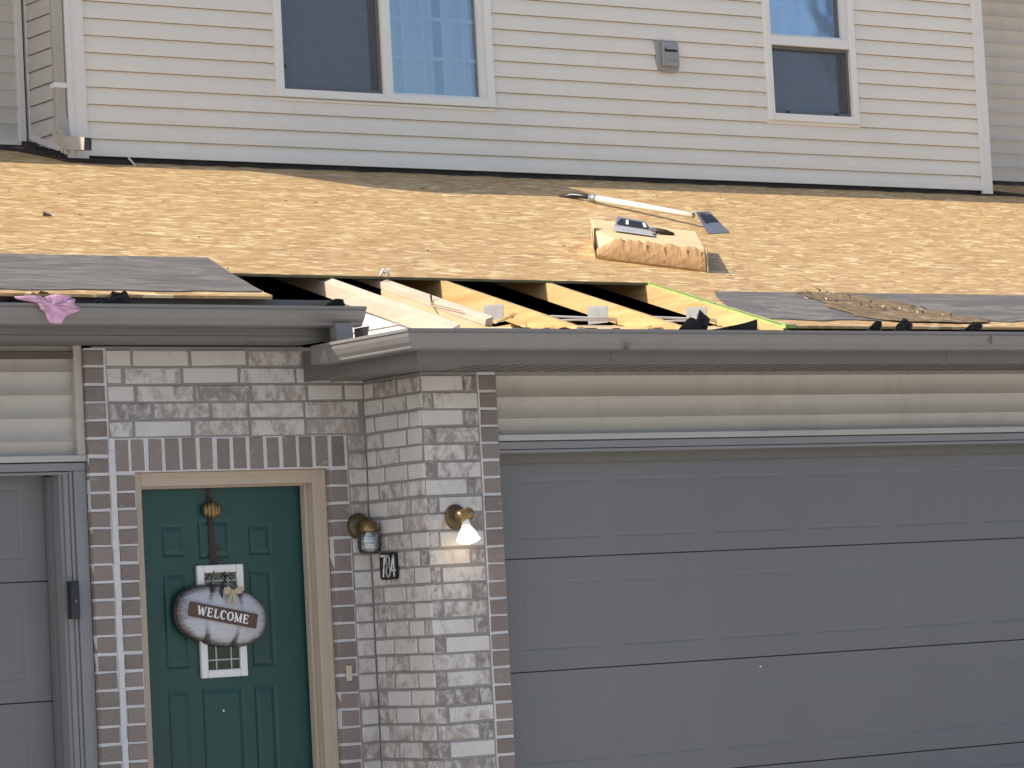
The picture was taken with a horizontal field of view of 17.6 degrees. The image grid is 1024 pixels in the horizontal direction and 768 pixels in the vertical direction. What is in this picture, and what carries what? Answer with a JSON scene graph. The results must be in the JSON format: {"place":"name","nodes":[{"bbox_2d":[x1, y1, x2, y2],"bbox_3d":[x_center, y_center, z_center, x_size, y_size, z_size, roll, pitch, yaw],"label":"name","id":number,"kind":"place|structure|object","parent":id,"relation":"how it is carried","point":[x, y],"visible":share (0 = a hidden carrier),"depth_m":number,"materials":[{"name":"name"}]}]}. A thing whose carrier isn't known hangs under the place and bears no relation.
{"place":"outdoors","nodes":[
{"label":"outdoors","id":0,"kind":"place"},
{"bbox_3d":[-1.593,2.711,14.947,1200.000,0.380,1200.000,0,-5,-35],"label":"ground","id":1,"kind":"structure","parent":0,"visible":0},
{"bbox_2d":[0,0,1023,767],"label":"townhouse","id":2,"kind":"structure","parent":1,"relation":"on","point":[788,532],"depth_m":16.69,"materials":[{"name":"plastic"}]},
{"bbox_2d":[5,297,24,302],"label":"felt scrap","id":3,"kind":"object","parent":2,"relation":"attached to","point":[13,300],"visible":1,"depth_m":14.43,"materials":[{"name":"black fabric"}]},
{"bbox_2d":[0,463,56,767],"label":"garage door","id":4,"kind":"structure","parent":2,"relation":"in","point":[27,731],"depth_m":14.91,"materials":[{"name":"paint"}]},
{"bbox_2d":[14,294,80,323],"bbox_3d":[-2.018,-0.327,14.418,0.325,0.130,0.031,0,-5,-35],"label":"plastic scrap","id":5,"kind":"object","parent":2,"relation":"hanging from","point":[56,308],"visible":1,"depth_m":14.43,"materials":[{"name":"pink plastic"}]},
{"bbox_2d":[49,0,91,150],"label":"downspout","id":6,"kind":"object","parent":2,"relation":"attached to","point":[63,138],"visible":1,"depth_m":19.17,"materials":[{"name":"plastic"}]},
{"bbox_2d":[67,581,79,618],"bbox_3d":[-1.968,0.971,14.893,0.045,0.169,0.049,0,-5,-35],"label":"garage keypad","id":7,"kind":"object","parent":2,"relation":"attached to","point":[73,597],"visible":1,"depth_m":14.88,"materials":[{"name":"black plastic"}]},
{"bbox_2d":[93,291,130,303],"bbox_3d":[-1.777,-0.378,14.674,0.207,0.075,0.017,0,-5,-35],"label":"felt scrap","id":8,"kind":"object","parent":2,"relation":"attached to","point":[122,297],"visible":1,"depth_m":14.69,"materials":[{"name":"black fabric"}]},
{"bbox_2d":[141,486,312,767],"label":"front door","id":9,"kind":"structure","parent":2,"relation":"in","point":[248,706],"depth_m":15.48,"materials":[{"name":"green paint"}]},
{"bbox_2d":[172,488,266,646],"bbox_3d":[-1.355,0.853,15.417,0.493,0.747,0.118,0,-5,-35],"label":"welcome sign","id":10,"kind":"object","parent":9,"relation":"attached to","point":[221,615],"visible":1,"depth_m":15.38,"materials":[{"name":"white paint"}]},
{"bbox_2d":[325,299,344,305],"bbox_3d":[-0.825,-0.373,15.334,0.120,0.045,0.019,0,-5,-35],"label":"felt scrap","id":11,"kind":"object","parent":2,"relation":"attached to","point":[336,302],"visible":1,"depth_m":15.34,"materials":[{"name":"black fabric"}]},
{"bbox_2d":[346,665,351,680],"bbox_3d":[-0.768,1.365,15.648,0.026,0.072,0.017,0,-5,-35],"label":"doorbell","id":12,"kind":"object","parent":2,"relation":"attached to","point":[348,672],"visible":1,"depth_m":15.64,"materials":[{"name":"beige plastic"}]},
{"bbox_2d":[347,513,381,553],"bbox_3d":[-0.686,0.706,15.694,0.124,0.200,0.152,0,-5,-35],"label":"wall lamp","id":13,"kind":"object","parent":2,"relation":"attached to","point":[360,526],"visible":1,"depth_m":15.71,"materials":[{"name":"gold metal"}]},
{"bbox_2d":[265,0,495,111],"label":"window","id":14,"kind":"structure","parent":2,"relation":"in","point":[370,52],"depth_m":20.59,"materials":[{"name":"plastic"}]},
{"bbox_2d":[379,269,389,276],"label":"paper scrap","id":15,"kind":"object","parent":2,"relation":"on","point":[384,272],"visible":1,"depth_m":16.15,"materials":[{"name":"white paper"}]},
{"bbox_2d":[379,552,398,579],"bbox_3d":[-0.581,0.859,15.636,0.014,0.128,0.145,0,-5,-35],"label":"house number sign","id":16,"kind":"object","parent":2,"relation":"attached to","point":[389,568],"visible":1,"depth_m":15.62,"materials":[{"name":"black plastic"}]},
{"bbox_2d":[445,504,479,543],"bbox_3d":[-0.219,0.650,15.410,0.120,0.191,0.157,0,-5,-35],"label":"wall lamp","id":17,"kind":"object","parent":2,"relation":"attached to","point":[457,517],"visible":1,"depth_m":15.37,"materials":[{"name":"white glass"}]},
{"bbox_2d":[8,181,981,275],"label":"roof litter","id":18,"kind":"object","parent":2,"relation":"on","point":[562,245],"visible":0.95,"depth_m":18.63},
{"bbox_2d":[558,192,728,232],"bbox_3d":[0.780,-1.018,19.870,0.237,0.396,1.304,0,-5,-42],"label":"roof shovel","id":19,"kind":"object","parent":2,"relation":"on","point":[710,222],"visible":0.95,"depth_m":19.73,"materials":[{"name":"metal"}]},
{"bbox_2d":[590,217,708,271],"bbox_3d":[0.736,-0.757,18.049,0.617,0.403,0.771,-3,-4,0],"label":"insulation bundle","id":20,"kind":"object","parent":2,"relation":"on","point":[682,249],"visible":0.99,"depth_m":17.68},
{"bbox_2d":[613,216,674,235],"bbox_3d":[0.718,-0.862,18.052,0.309,0.148,0.241,-4,-4,9],"label":"shingle scraper","id":21,"kind":"object","parent":20,"relation":"on","point":[629,225],"visible":1,"depth_m":18.04,"materials":[{"name":"metal"}]},
{"bbox_2d":[655,40,679,72],"bbox_3d":[1.032,-2.154,21.751,0.184,0.210,0.060,0,-5,-35],"label":"wall vent","id":22,"kind":"object","parent":2,"relation":"attached to","point":[667,55],"depth_m":21.73,"materials":[{"name":"plastic"}]},
{"bbox_2d":[678,309,709,329],"bbox_3d":[0.853,-0.298,15.663,0.210,0.110,0.018,0,-5,-35],"label":"felt scrap","id":23,"kind":"object","parent":2,"relation":"attached to","point":[701,321],"visible":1,"depth_m":15.68,"materials":[{"name":"black fabric"}]},
{"bbox_2d":[712,319,757,329],"bbox_3d":[1.042,-0.280,15.804,0.332,0.062,0.014,0,-5,-35],"label":"felt scrap","id":24,"kind":"object","parent":2,"relation":"on","point":[751,325],"visible":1,"depth_m":15.85,"materials":[{"name":"black fabric"}]},
{"bbox_2d":[499,440,1023,767],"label":"garage door","id":25,"kind":"structure","parent":2,"relation":"in","point":[855,611],"depth_m":16.70,"materials":[{"name":"paint"}]},
{"bbox_2d":[749,0,859,127],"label":"window","id":26,"kind":"structure","parent":2,"relation":"in","point":[809,49],"depth_m":22.54,"materials":[{"name":"plastic"}]},
{"bbox_2d":[867,321,881,330],"bbox_3d":[1.779,-0.281,16.304,0.112,0.063,0.019,0,-5,-35],"label":"felt scrap","id":27,"kind":"object","parent":2,"relation":"attached to","point":[876,326],"visible":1,"depth_m":16.31,"materials":[{"name":"black fabric"}]},
{"bbox_2d":[803,288,951,320],"bbox_3d":[1.901,-0.413,17.156,0.766,0.263,0.445,-4,-4,18],"label":"debris","id":28,"kind":"object","parent":2,"relation":"on","point":[871,301],"visible":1,"depth_m":17.09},
{"bbox_2d":[894,318,912,330],"bbox_3d":[1.930,-0.290,16.410,0.142,0.078,0.020,0,-5,-35],"label":"felt scrap","id":29,"kind":"object","parent":2,"relation":"attached to","point":[904,324],"visible":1,"depth_m":16.41,"materials":[{"name":"black fabric"}]},
{"bbox_2d":[962,323,982,331],"bbox_3d":[2.297,-0.280,16.665,0.195,0.058,0.019,0,-5,-35],"label":"felt scrap","id":30,"kind":"object","parent":2,"relation":"attached to","point":[975,327],"visible":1,"depth_m":16.69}
]}

